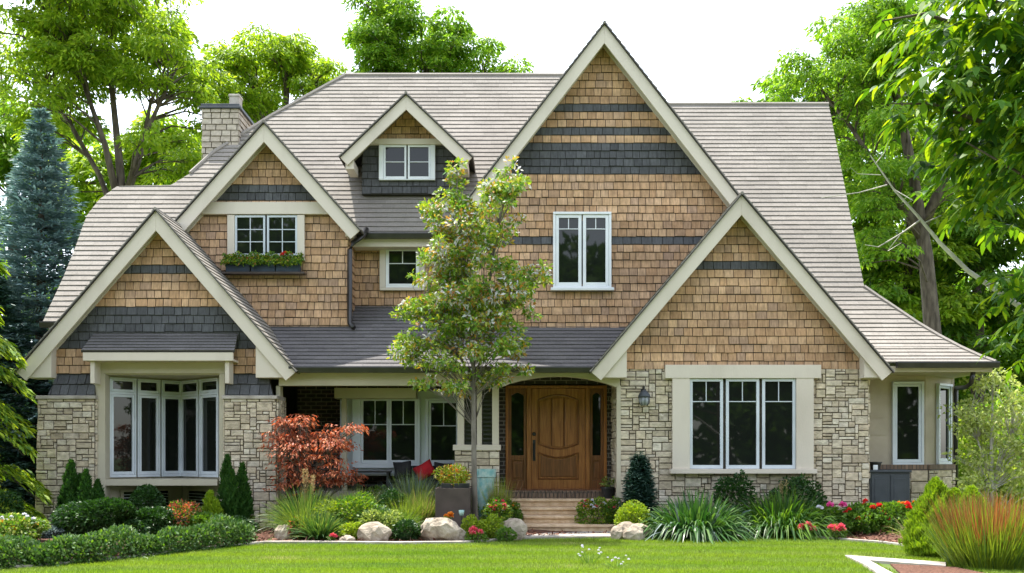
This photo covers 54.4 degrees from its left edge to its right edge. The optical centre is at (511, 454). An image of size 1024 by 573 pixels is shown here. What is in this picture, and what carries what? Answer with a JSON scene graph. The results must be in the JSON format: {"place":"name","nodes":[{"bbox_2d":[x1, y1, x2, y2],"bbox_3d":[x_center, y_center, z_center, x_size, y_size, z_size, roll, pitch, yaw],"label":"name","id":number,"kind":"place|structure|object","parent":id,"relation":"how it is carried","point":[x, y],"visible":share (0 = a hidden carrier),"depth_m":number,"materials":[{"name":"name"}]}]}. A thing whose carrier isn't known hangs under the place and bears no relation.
{"place":"outdoors","nodes":[
{"label":"outdoors","id":0,"kind":"place"},
{"bbox_2d":[352,470,391,490],"bbox_3d":[-2.917,0.540,20.660,0.808,0.420,0.420,0,0,0],"label":"porch table","id":1,"kind":"object","parent":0,"point":[388,478],"visible":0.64,"depth_m":20.48,"materials":[{"name":"black metal"}]},
{"bbox_2d":[0,0,1022,367],"label":"sky","id":2,"kind":"structure","parent":0,"point":[690,50],"materials":[{"name":"white"}]},
{"bbox_2d":[0,512,1023,572],"bbox_3d":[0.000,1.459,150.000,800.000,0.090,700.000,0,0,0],"label":"ground","id":3,"kind":"structure","parent":0,"point":[888,566],"depth_m":14.28,"materials":[{"name":"green plant"}]},
{"bbox_2d":[0,490,24,513],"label":"shrub","id":4,"kind":"object","parent":3,"relation":"on","point":[19,505],"visible":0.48,"depth_m":17.73,"materials":[{"name":"green plant"}]},
{"bbox_2d":[0,273,50,516],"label":"dark spruce","id":5,"kind":"object","parent":3,"relation":"on","point":[5,293],"visible":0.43,"depth_m":21.33,"materials":[{"name":"green plant"}]},
{"bbox_2d":[0,262,54,525],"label":"hemlock","id":6,"kind":"object","parent":3,"relation":"on","point":[8,416],"visible":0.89,"depth_m":18.27,"materials":[{"name":"green plant"}]},
{"bbox_2d":[0,107,86,506],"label":"blue spruce","id":7,"kind":"object","parent":3,"relation":"on","point":[39,277],"visible":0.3,"depth_m":22.62,"materials":[{"name":"grey plant"}]},
{"bbox_2d":[0,75,112,483],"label":"shade tree","id":8,"kind":"object","parent":3,"relation":"on","point":[9,150],"visible":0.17,"depth_m":42.11,"materials":[{"name":"green plant"}]},
{"bbox_2d":[55,459,104,521],"bbox_3d":[-8.006,0.736,18.486,0.994,1.350,0.764,0,0,0],"label":"columnar juniper","id":9,"kind":"object","parent":3,"relation":"on","point":[75,486],"visible":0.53,"depth_m":18.40,"materials":[{"name":"green plant"}]},
{"bbox_2d":[38,104,201,216],"bbox_3d":[-15.187,-5.864,39.883,7.515,14.727,5.947,0,0,0],"label":"shade tree","id":10,"kind":"object","parent":3,"relation":"on","point":[82,171],"visible":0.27,"depth_m":38.57,"materials":[{"name":"green plant"}]},
{"bbox_2d":[0,0,245,195],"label":"shade tree","id":11,"kind":"object","parent":3,"relation":"on","point":[70,48],"visible":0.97,"depth_m":29.98,"materials":[{"name":"green plant"}]},
{"bbox_2d":[0,513,257,569],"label":"hedge","id":12,"kind":"object","parent":3,"relation":"on","point":[24,549],"visible":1,"depth_m":14.26,"materials":[{"name":"green plant"}]},
{"bbox_2d":[128,483,167,509],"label":"round shrub","id":13,"kind":"object","parent":3,"relation":"on","point":[150,492],"visible":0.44,"depth_m":18.26,"materials":[{"name":"green plant"}]},
{"bbox_2d":[193,21,348,122],"bbox_3d":[-8.341,-7.068,35.928,5.786,17.140,6.569,0,0,0],"label":"shade tree","id":14,"kind":"object","parent":3,"relation":"on","point":[290,61],"visible":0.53,"depth_m":34.36,"materials":[{"name":"green plant"}]},
{"bbox_2d":[340,0,534,72],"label":"shade tree","id":15,"kind":"object","parent":3,"relation":"on","point":[380,36],"visible":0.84,"depth_m":36.84,"materials":[{"name":"green plant"}]},
{"bbox_2d":[1,527,902,564],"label":"garden bed","id":16,"kind":"object","parent":3,"relation":"on","point":[884,536],"visible":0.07,"depth_m":17.55,"materials":[{"name":"brown wood"}]},
{"bbox_2d":[0,512,51,539],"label":"flowering plant","id":17,"kind":"object","parent":16,"relation":"on","point":[32,527],"visible":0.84,"depth_m":15.80,"materials":[{"name":"green plant"}]},
{"bbox_2d":[48,496,157,534],"bbox_3d":[-6.992,1.104,17.205,1.950,0.797,1.281,0,0,0],"label":"spreading shrub","id":18,"kind":"object","parent":16,"relation":"on","point":[74,517],"visible":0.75,"depth_m":16.84,"materials":[{"name":"green plant"}]},
{"bbox_2d":[127,505,176,534],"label":"spreading shrub","id":19,"kind":"object","parent":16,"relation":"on","point":[163,519],"visible":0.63,"depth_m":17.19,"materials":[{"name":"green plant"}]},
{"bbox_2d":[167,499,203,526],"bbox_3d":[-5.915,1.126,17.882,0.761,0.690,0.692,0,0,-28],"label":"barberry","id":20,"kind":"object","parent":16,"relation":"on","point":[189,512],"visible":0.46,"depth_m":17.78,"materials":[{"name":"orange plant"}]},
{"bbox_2d":[187,510,216,526],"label":"shrub","id":21,"kind":"object","parent":16,"relation":"on","point":[203,515],"visible":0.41,"depth_m":17.70,"materials":[{"name":"green plant"}]},
{"bbox_2d":[202,489,224,515],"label":"columnar juniper","id":22,"kind":"object","parent":16,"relation":"on","point":[211,503],"visible":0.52,"depth_m":18.08,"materials":[{"name":"green plant"}]},
{"bbox_2d":[216,453,254,520],"bbox_3d":[-5.188,0.689,18.582,0.700,1.442,0.755,0,0,-42],"label":"columnar juniper","id":23,"kind":"object","parent":16,"relation":"on","point":[236,501],"visible":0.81,"depth_m":18.44,"materials":[{"name":"green plant"}]},
{"bbox_2d":[253,468,341,537],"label":"ornamental grass","id":24,"kind":"object","parent":16,"relation":"on","point":[306,502],"depth_m":17.79,"materials":[{"name":"green plant"}]},
{"bbox_2d":[258,413,368,504],"bbox_3d":[-3.771,0.313,18.945,2.207,2.209,1.596,0,0,0],"label":"japanese maple","id":25,"kind":"object","parent":16,"relation":"on","point":[292,453],"visible":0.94,"depth_m":18.78,"materials":[{"name":"red plant"}]},
{"bbox_2d":[286,506,351,539],"bbox_3d":[-3.351,1.180,17.215,1.275,0.590,1.352,0,0,-20],"label":"iris clump","id":26,"kind":"object","parent":16,"relation":"on","point":[324,527],"visible":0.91,"depth_m":17.03,"materials":[{"name":"green plant"}]},
{"bbox_2d":[308,498,355,536],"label":"perennial","id":27,"kind":"object","parent":16,"relation":"on","point":[331,506],"visible":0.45,"depth_m":17.56,"materials":[{"name":"green plant"}]},
{"bbox_2d":[338,521,363,539],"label":"perennial","id":28,"kind":"object","parent":16,"relation":"on","point":[350,525],"visible":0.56,"depth_m":17.02,"materials":[{"name":"green plant"}]},
{"bbox_2d":[327,491,383,535],"bbox_3d":[-2.782,1.073,17.819,1.017,0.877,1.069,0,0,-34],"label":"perennial","id":29,"kind":"object","parent":16,"relation":"on","point":[356,500],"visible":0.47,"depth_m":17.58,"materials":[{"name":"green plant"}]},
{"bbox_2d":[357,522,391,540],"bbox_3d":[-2.343,1.319,16.995,0.601,0.354,0.429,0,0,0],"label":"boulder","id":30,"kind":"object","parent":16,"relation":"on","point":[373,531],"visible":0.88,"depth_m":16.85,"materials":[{"name":"beige stone"}]},
{"bbox_2d":[356,508,404,538],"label":"perennial","id":31,"kind":"object","parent":16,"relation":"on","point":[381,516],"visible":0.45,"depth_m":17.27,"materials":[{"name":"green plant"}]},
{"bbox_2d":[376,488,408,511],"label":"round shrub","id":32,"kind":"object","parent":16,"relation":"on","point":[390,495],"visible":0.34,"depth_m":18.19,"materials":[{"name":"green plant"}]},
{"bbox_2d":[365,466,440,506],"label":"ornamental grass","id":33,"kind":"object","parent":16,"relation":"on","point":[409,489],"depth_m":18.94,"materials":[{"name":"green plant"}]},
{"bbox_2d":[391,518,420,540],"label":"perennial","id":34,"kind":"object","parent":16,"relation":"on","point":[412,526],"visible":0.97,"depth_m":17.02,"materials":[{"name":"green plant"}]},
{"bbox_2d":[380,486,434,523],"bbox_3d":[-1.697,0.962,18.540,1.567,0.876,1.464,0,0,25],"label":"ornamental grass","id":35,"kind":"object","parent":16,"relation":"on","point":[428,501],"depth_m":18.31,"materials":[{"name":"green plant"}]},
{"bbox_2d":[419,517,465,540],"bbox_3d":[-1.218,1.282,17.085,0.799,0.423,0.507,0,0,22],"label":"boulder","id":36,"kind":"object","parent":16,"relation":"on","point":[442,529],"visible":0.78,"depth_m":16.90,"materials":[{"name":"beige stone"}]},
{"bbox_2d":[435,487,470,529],"bbox_3d":[-1.068,1.005,18.220,0.626,0.809,0.640,0,0,0],"label":"planter","id":37,"kind":"object","parent":16,"relation":"on","point":[453,500],"visible":0.55,"depth_m":17.90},
{"bbox_2d":[433,463,470,485],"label":"potted plant","id":38,"kind":"object","parent":37,"relation":"in","point":[448,471],"visible":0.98,"depth_m":18.15,"materials":[{"name":"yellow plant"}]},
{"bbox_2d":[386,155,553,525],"bbox_3d":[-0.740,-1.999,18.228,3.061,6.850,1.709,0,0,0],"label":"young tree","id":39,"kind":"object","parent":16,"relation":"on","point":[480,316],"visible":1,"depth_m":17.99,"materials":[{"name":"green plant"}]},
{"bbox_2d":[460,514,483,538],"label":"perennial","id":40,"kind":"object","parent":16,"relation":"on","point":[465,524],"visible":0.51,"depth_m":17.19,"materials":[{"name":"green plant"}]},
{"bbox_2d":[464,526,489,542],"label":"flower clump","id":41,"kind":"object","parent":16,"relation":"on","point":[477,530],"visible":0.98,"depth_m":16.87,"materials":[{"name":"pink plant"}]},
{"bbox_2d":[477,469,495,519],"bbox_3d":[-0.518,0.845,19.600,0.410,1.130,0.410,0,0,0],"label":"glazed jar","id":42,"kind":"object","parent":16,"relation":"on","point":[484,476],"visible":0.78,"depth_m":19.45,"materials":[{"name":"teal ceramic"}]},
{"bbox_2d":[479,513,505,538],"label":"perennial","id":43,"kind":"object","parent":16,"relation":"on","point":[492,519],"visible":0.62,"depth_m":17.26,"materials":[{"name":"green plant"}]},
{"bbox_2d":[480,496,513,527],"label":"flower clump","id":44,"kind":"object","parent":16,"relation":"on","point":[504,508],"visible":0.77,"depth_m":18.51,"materials":[{"name":"green plant"}]},
{"bbox_2d":[477,476,522,514],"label":"ornamental grass","id":45,"kind":"object","parent":16,"relation":"on","point":[494,493],"depth_m":19.26,"materials":[{"name":"green plant"}]},
{"bbox_2d":[495,518,526,540],"bbox_3d":[-0.007,1.306,17.506,0.561,0.396,0.407,0,0,21],"label":"boulder","id":46,"kind":"object","parent":16,"relation":"on","point":[519,526],"visible":0.61,"depth_m":17.33,"materials":[{"name":"grey stone"}]},
{"bbox_2d":[508,498,616,530],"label":"entry steps","id":47,"kind":"structure","parent":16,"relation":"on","point":[554,514],"depth_m":19.48,"materials":[{"name":"stone"}]},
{"bbox_2d":[574,496,615,523],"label":"flower clump","id":48,"kind":"object","parent":16,"relation":"on","point":[595,503],"visible":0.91,"depth_m":19.13,"materials":[{"name":"green plant"}]},
{"bbox_2d":[618,451,659,521],"bbox_3d":[2.377,0.755,18.698,0.910,1.655,0.923,0,0,0],"label":"dwarf spruce","id":49,"kind":"object","parent":16,"relation":"on","point":[639,485],"visible":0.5,"depth_m":18.57,"materials":[{"name":"green plant"}]},
{"bbox_2d":[633,486,771,545],"bbox_3d":[3.345,1.023,18.062,3.098,0.935,3.218,0,0,29],"label":"daylily clump","id":50,"kind":"object","parent":16,"relation":"on","point":[697,520],"visible":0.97,"depth_m":17.47,"materials":[{"name":"green plant"}]},
{"bbox_2d":[712,469,758,515],"bbox_3d":[4.266,0.923,18.992,0.920,1.298,0.884,0,0,0],"label":"shrub","id":51,"kind":"object","parent":16,"relation":"on","point":[741,491],"visible":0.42,"depth_m":18.85,"materials":[{"name":"green plant"}]},
{"bbox_2d":[729,476,859,542],"bbox_3d":[5.059,0.940,18.484,3.427,1.090,3.357,0,0,29],"label":"daylily clump","id":52,"kind":"object","parent":16,"relation":"on","point":[774,515],"visible":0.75,"depth_m":17.89,"materials":[{"name":"green plant"}]},
{"bbox_2d":[763,473,828,515],"bbox_3d":[5.447,0.910,19.100,1.314,1.146,1.217,0,0,0],"label":"shrub","id":53,"kind":"object","parent":16,"relation":"on","point":[797,483],"visible":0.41,"depth_m":18.88,"materials":[{"name":"green plant"}]},
{"bbox_2d":[810,501,847,535],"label":"flower clump","id":54,"kind":"object","parent":16,"relation":"on","point":[830,506],"visible":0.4,"depth_m":17.93,"materials":[{"name":"green plant"}]},
{"bbox_2d":[826,522,846,539],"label":"flower clump","id":55,"kind":"object","parent":16,"relation":"on","point":[841,527],"visible":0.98,"depth_m":17.34,"materials":[{"name":"red plant"}]},
{"bbox_2d":[834,498,888,534],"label":"geranium","id":56,"kind":"object","parent":16,"relation":"on","point":[864,509],"visible":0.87,"depth_m":17.76,"materials":[{"name":"green plant"}]},
{"bbox_2d":[870,500,914,533],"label":"geranium","id":57,"kind":"object","parent":16,"relation":"on","point":[899,507],"visible":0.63,"depth_m":17.66,"materials":[{"name":"green plant"}]},
{"bbox_2d":[14,533,903,568],"bbox_3d":[-0.025,1.480,15.389,25.950,0.060,6.523,0,0,0],"label":"garden edging","id":58,"kind":"object","parent":3,"relation":"on","point":[451,542],"visible":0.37,"depth_m":16.67,"materials":[{"name":"concrete"}]},
{"bbox_2d":[495,525,517,541],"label":"perennial","id":59,"kind":"object","parent":3,"relation":"on","point":[500,536],"visible":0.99,"depth_m":17.01,"materials":[{"name":"green plant"}]},
{"bbox_2d":[14,20,999,526],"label":"house","id":60,"kind":"structure","parent":3,"relation":"on","point":[720,302],"depth_m":20.59,"materials":[{"name":"beige wood"}]},
{"bbox_2d":[110,394,135,477],"bbox_3d":[-7.740,-0.373,19.794,0.060,1.646,0.540,0,0,44],"label":"bay window","id":61,"kind":"structure","parent":60,"relation":"in","point":[122,407],"depth_m":19.81,"materials":[{"name":"grey glass"}]},
{"bbox_2d":[110,377,136,394],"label":"transom window","id":62,"kind":"structure","parent":60,"relation":"in","point":[126,386],"depth_m":19.79,"materials":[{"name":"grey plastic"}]},
{"bbox_2d":[120,489,171,507],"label":"basement window","id":63,"kind":"structure","parent":60,"relation":"in","point":[167,493],"depth_m":20.35,"materials":[{"name":"black glass"}]},
{"bbox_2d":[137,395,159,476],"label":"bay window","id":64,"kind":"structure","parent":60,"relation":"in","point":[148,407],"depth_m":20.20,"materials":[{"name":"glass"}]},
{"bbox_2d":[137,379,160,395],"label":"transom window","id":65,"kind":"structure","parent":60,"relation":"in","point":[145,387],"depth_m":20.17,"materials":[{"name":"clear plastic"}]},
{"bbox_2d":[161,396,180,476],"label":"bay window","id":66,"kind":"structure","parent":60,"relation":"in","point":[170,406],"depth_m":20.55,"materials":[{"name":"glass"}]},
{"bbox_2d":[161,380,181,396],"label":"transom window","id":67,"kind":"structure","parent":60,"relation":"in","point":[169,388],"depth_m":20.53,"materials":[{"name":"glass"}]},
{"bbox_2d":[180,380,198,396],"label":"transom window","id":68,"kind":"structure","parent":60,"relation":"in","point":[189,388],"depth_m":20.46,"materials":[{"name":"clear plastic"}]},
{"bbox_2d":[181,396,198,476],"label":"bay window","id":69,"kind":"structure","parent":60,"relation":"in","point":[189,405],"depth_m":20.49,"materials":[{"name":"glass"}]},
{"bbox_2d":[186,489,214,507],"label":"basement window","id":70,"kind":"structure","parent":60,"relation":"in","point":[197,495],"depth_m":20.31,"materials":[{"name":"black glass"}]},
{"bbox_2d":[199,394,218,476],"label":"bay window","id":71,"kind":"structure","parent":60,"relation":"in","point":[208,404],"depth_m":19.99,"materials":[{"name":"glass"}]},
{"bbox_2d":[199,378,218,395],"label":"transom window","id":72,"kind":"structure","parent":60,"relation":"in","point":[209,386],"depth_m":19.96,"materials":[{"name":"clear plastic"}]},
{"bbox_2d":[220,250,305,274],"bbox_3d":[-5.146,-3.975,20.529,1.739,0.491,0.646,0,0,0],"label":"window box","id":73,"kind":"object","parent":60,"relation":"attached to","point":[280,259],"depth_m":20.54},
{"bbox_2d":[227,215,304,260],"bbox_3d":[-5.118,-4.515,20.730,1.606,0.940,0.070,0,0,0],"label":"window","id":74,"kind":"structure","parent":60,"relation":"in","point":[245,233],"depth_m":20.75,"materials":[{"name":"glass"}]},
{"bbox_2d":[352,398,419,467],"bbox_3d":[-2.641,-0.451,20.910,1.422,1.462,0.070,0,0,0],"label":"porch window","id":75,"kind":"structure","parent":60,"relation":"in","point":[393,425],"depth_m":20.93,"materials":[{"name":"glass"}]},
{"bbox_2d":[380,250,424,290],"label":"window","id":76,"kind":"structure","parent":60,"relation":"in","point":[395,265],"depth_m":21.61,"materials":[{"name":"white paint"}]},
{"bbox_2d":[379,145,434,180],"bbox_3d":[-2.284,-6.360,21.680,1.225,0.766,0.070,0,0,0],"label":"window","id":77,"kind":"structure","parent":60,"relation":"in","point":[392,158],"depth_m":21.70,"materials":[{"name":"white paint"}]},
{"bbox_2d":[395,466,451,489],"bbox_3d":[-1.841,0.490,20.725,1.149,0.520,0.350,0,0,0],"label":"porch bench","id":78,"kind":"object","parent":60,"relation":"on","point":[434,480],"visible":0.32,"depth_m":20.57,"materials":[{"name":"black metal"}]},
{"bbox_2d":[393,460,411,478],"bbox_3d":[-2.260,0.310,20.581,0.380,0.360,0.162,-6,-14,0],"label":"throw pillow","id":79,"kind":"object","parent":78,"relation":"on","point":[400,467],"visible":0.87,"depth_m":20.52,"materials":[{"name":"black fabric"}]},
{"bbox_2d":[413,459,434,480],"bbox_3d":[-1.805,0.330,20.561,0.420,0.340,0.162,-29,-14,0],"label":"throw pillow","id":80,"kind":"object","parent":78,"relation":"on","point":[426,468],"visible":0.85,"depth_m":20.50,"materials":[{"name":"red fabric"}]},
{"bbox_2d":[426,398,456,465],"bbox_3d":[-1.437,-0.454,20.904,0.749,1.467,0.082,0,0,0],"label":"porch window","id":81,"kind":"structure","parent":60,"relation":"in","point":[441,418],"depth_m":20.93,"materials":[{"name":"glass"}]},
{"bbox_2d":[506,385,606,489],"bbox_3d":[0.930,-0.338,20.980,2.130,2.235,0.240,0,0,0],"label":"entry door","id":82,"kind":"structure","parent":60,"relation":"in","point":[567,424],"depth_m":20.96,"materials":[{"name":"brown wood"}]},
{"bbox_2d":[551,212,613,290],"bbox_3d":[1.461,-4.230,20.700,1.313,1.638,0.130,0,0,0],"label":"window","id":83,"kind":"structure","parent":60,"relation":"in","point":[567,226],"depth_m":20.75,"materials":[{"name":"white paint"}]},
{"bbox_2d":[665,365,820,473],"bbox_3d":[4.498,-0.690,19.385,3.032,2.116,0.150,0,0,0],"label":"window","id":84,"kind":"structure","parent":60,"relation":"in","point":[697,390],"depth_m":19.41,"materials":[{"name":"glass"}]},
{"bbox_2d":[892,382,923,464],"bbox_3d":[8.015,-0.630,20.154,0.634,1.697,0.082,0,0,0],"label":"window","id":85,"kind":"structure","parent":60,"relation":"in","point":[907,397],"depth_m":20.18,"materials":[{"name":"glass"}]},
{"bbox_2d":[936,383,952,463],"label":"window","id":86,"kind":"structure","parent":60,"relation":"in","point":[943,391],"depth_m":20.65,"materials":[{"name":"grey plastic"}]},
{"bbox_2d":[1,241,1023,476],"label":"woodland","id":87,"kind":"object","parent":3,"relation":"on","point":[1013,270],"visible":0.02,"depth_m":50.09,"materials":[{"name":"green plant"}]},
{"bbox_2d":[613,499,651,525],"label":"shrub","id":88,"kind":"object","parent":3,"relation":"on","point":[620,517],"visible":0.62,"depth_m":18.00,"materials":[{"name":"green plant"}]},
{"bbox_2d":[623,524,644,540],"bbox_3d":[2.130,1.361,17.402,0.396,0.287,0.286,0,0,0],"label":"boulder","id":89,"kind":"object","parent":3,"relation":"on","point":[633,532],"visible":0.94,"depth_m":17.30,"materials":[{"name":"beige stone"}]},
{"bbox_2d":[729,76,802,101],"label":"shade tree","id":90,"kind":"object","parent":3,"relation":"on","point":[763,85],"visible":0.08,"depth_m":41.28,"materials":[{"name":"green plant"}]},
{"bbox_2d":[824,79,920,308],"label":"shade tree","id":91,"kind":"object","parent":3,"relation":"on","point":[891,294],"visible":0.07,"depth_m":43.57,"materials":[{"name":"green plant"}]},
{"bbox_2d":[869,470,911,520],"bbox_3d":[7.429,0.876,19.802,0.840,1.149,0.535,0,0,0],"label":"utility cabinet","id":92,"kind":"object","parent":3,"relation":"on","point":[888,485],"visible":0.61,"depth_m":19.55,"materials":[{"name":"grey metal"}]},
{"bbox_2d":[765,0,1023,334],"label":"shade tree","id":93,"kind":"object","parent":3,"relation":"on","point":[849,67],"visible":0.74,"depth_m":33.55,"materials":[{"name":"green plant"}]},
{"bbox_2d":[852,109,987,344],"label":"shade tree","id":94,"kind":"object","parent":3,"relation":"on","point":[958,313],"visible":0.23,"depth_m":43.73,"materials":[{"name":"green plant"}]},
{"bbox_2d":[821,0,1023,382],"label":"walnut tree","id":95,"kind":"object","parent":3,"relation":"on","point":[966,66],"visible":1,"depth_m":9.09,"materials":[{"name":"green plant"}]},
{"bbox_2d":[890,563,982,572],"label":"mulch strip","id":96,"kind":"object","parent":3,"relation":"on","point":[903,568],"visible":0.86,"depth_m":12.83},
{"bbox_2d":[898,476,986,557],"bbox_3d":[6.395,0.903,14.613,1.335,1.198,1.038,0,0,0],"label":"golden arborvitae","id":97,"kind":"object","parent":3,"relation":"on","point":[913,542],"visible":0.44,"depth_m":14.53,"materials":[{"name":"green plant"}]},
{"bbox_2d":[862,254,1023,465],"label":"woodland","id":98,"kind":"object","parent":3,"relation":"on","point":[1003,358],"visible":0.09,"depth_m":46.55,"materials":[{"name":"green plant"}]},
{"bbox_2d":[899,78,1023,408],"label":"shade tree","id":99,"kind":"object","parent":3,"relation":"on","point":[989,260],"visible":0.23,"depth_m":44.48,"materials":[{"name":"green plant"}]},
{"bbox_2d":[916,489,1023,569],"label":"ornamental grass","id":100,"kind":"object","parent":3,"relation":"on","point":[993,537],"depth_m":13.01,"materials":[{"name":"green plant"}]},
{"bbox_2d":[958,407,999,490],"bbox_3d":[11.359,0.134,25.060,1.714,2.795,1.975,0,0,29],"label":"leafy bush","id":101,"kind":"object","parent":3,"relation":"on","point":[961,442],"visible":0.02,"depth_m":24.68,"materials":[{"name":"green plant"}]},
{"bbox_2d":[937,367,1023,508],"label":"ornamental tree","id":102,"kind":"object","parent":3,"relation":"on","point":[977,426],"visible":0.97,"depth_m":19.50,"materials":[{"name":"green plant"}]},
{"bbox_2d":[958,458,1023,513],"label":"leafy bush","id":103,"kind":"object","parent":3,"relation":"on","point":[1009,495],"visible":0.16,"depth_m":22.99,"materials":[{"name":"green plant"}]},
{"bbox_2d":[967,379,1023,464],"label":"leafy bush","id":104,"kind":"object","parent":3,"relation":"on","point":[998,402],"visible":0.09,"depth_m":25.91,"materials":[{"name":"green plant"}]},
{"bbox_2d":[984,194,1023,361],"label":"shade tree","id":105,"kind":"object","parent":3,"relation":"on","point":[994,324],"visible":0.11,"depth_m":46.58,"materials":[{"name":"green plant"}]},
{"bbox_2d":[525,531,610,538],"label":"walk","id":106,"kind":"structure","parent":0,"point":[586,536],"depth_m":17.98,"materials":[{"name":"concrete"}]},
{"bbox_2d":[845,555,945,572],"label":"path","id":107,"kind":"structure","parent":0,"point":[870,564],"depth_m":13.64,"materials":[{"name":"concrete"}]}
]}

